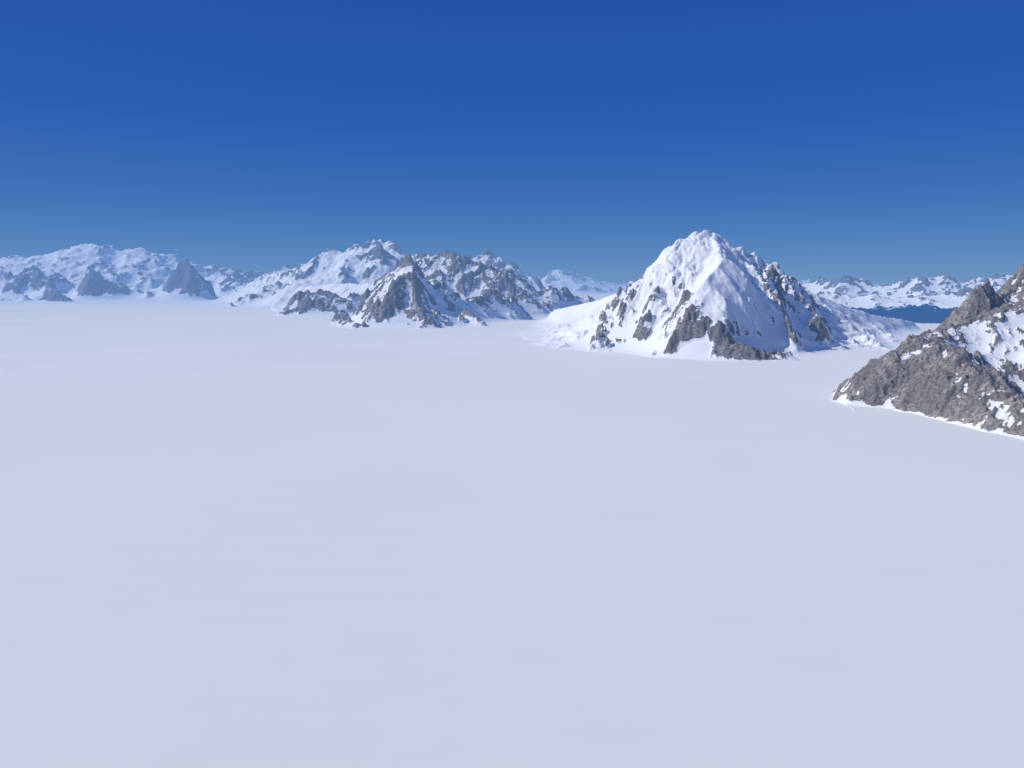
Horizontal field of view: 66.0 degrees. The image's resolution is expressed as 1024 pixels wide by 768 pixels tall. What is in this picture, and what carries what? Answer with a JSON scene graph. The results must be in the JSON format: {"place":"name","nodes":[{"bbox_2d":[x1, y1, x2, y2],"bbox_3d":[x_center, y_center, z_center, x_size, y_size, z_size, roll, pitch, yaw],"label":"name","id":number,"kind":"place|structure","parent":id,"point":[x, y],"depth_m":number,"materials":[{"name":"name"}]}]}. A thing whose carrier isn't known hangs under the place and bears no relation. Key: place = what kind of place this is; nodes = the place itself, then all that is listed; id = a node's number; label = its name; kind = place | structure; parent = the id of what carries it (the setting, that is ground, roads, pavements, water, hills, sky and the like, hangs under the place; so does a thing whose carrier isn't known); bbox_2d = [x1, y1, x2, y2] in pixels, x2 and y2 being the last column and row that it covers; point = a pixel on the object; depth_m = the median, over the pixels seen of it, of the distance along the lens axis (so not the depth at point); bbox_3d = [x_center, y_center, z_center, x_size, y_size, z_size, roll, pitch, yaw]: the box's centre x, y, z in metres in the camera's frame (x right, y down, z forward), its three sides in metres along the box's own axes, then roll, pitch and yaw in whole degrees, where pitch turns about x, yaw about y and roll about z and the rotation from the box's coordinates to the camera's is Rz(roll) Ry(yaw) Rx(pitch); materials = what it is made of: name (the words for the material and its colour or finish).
{"place":"outdoors","nodes":[
{"label":"outdoors","id":0,"kind":"place"},
{"bbox_2d":[0,244,263,303],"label":"mountain range","id":1,"kind":"structure","parent":0,"point":[92,274],"depth_m":439.04,"materials":[{"name":"white snow"}]},
{"bbox_2d":[175,239,545,309],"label":"snowy mountain","id":2,"kind":"structure","parent":0,"point":[368,262],"depth_m":343.91,"materials":[{"name":"white snow"}]},
{"bbox_2d":[267,249,594,328],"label":"snowy mountain","id":3,"kind":"structure","parent":0,"point":[445,289],"depth_m":221.71,"materials":[{"name":"white snow"}]},
{"bbox_2d":[0,284,1023,767],"bbox_3d":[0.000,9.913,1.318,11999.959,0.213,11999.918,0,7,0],"label":"icefield","id":4,"kind":"structure","parent":0,"point":[246,538],"depth_m":29.04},
{"bbox_2d":[0,0,1023,283],"label":"sky","id":5,"kind":"structure","parent":0,"point":[875,141],"materials":[{"name":"blue"}]},
{"bbox_2d":[534,269,811,293],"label":"mountain range","id":6,"kind":"structure","parent":0,"point":[572,281],"depth_m":731.89,"materials":[{"name":"white snow"}]},
{"bbox_2d":[514,230,924,361],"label":"snowy mountain","id":7,"kind":"structure","parent":0,"point":[705,295],"depth_m":117.16,"materials":[{"name":"white snow"}]},
{"bbox_2d":[851,303,958,323],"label":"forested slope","id":8,"kind":"structure","parent":0,"point":[926,314],"depth_m":198.36,"materials":[{"name":"blue"}]},
{"bbox_2d":[801,272,1012,308],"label":"mountain range","id":9,"kind":"structure","parent":0,"point":[942,290],"depth_m":324.00,"materials":[{"name":"white snow"}]},
{"bbox_2d":[832,260,1023,439],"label":"rocky mountain","id":10,"kind":"structure","parent":0,"point":[962,364],"depth_m":64.85,"materials":[{"name":"rock"},{"name":"snow"}]}
]}

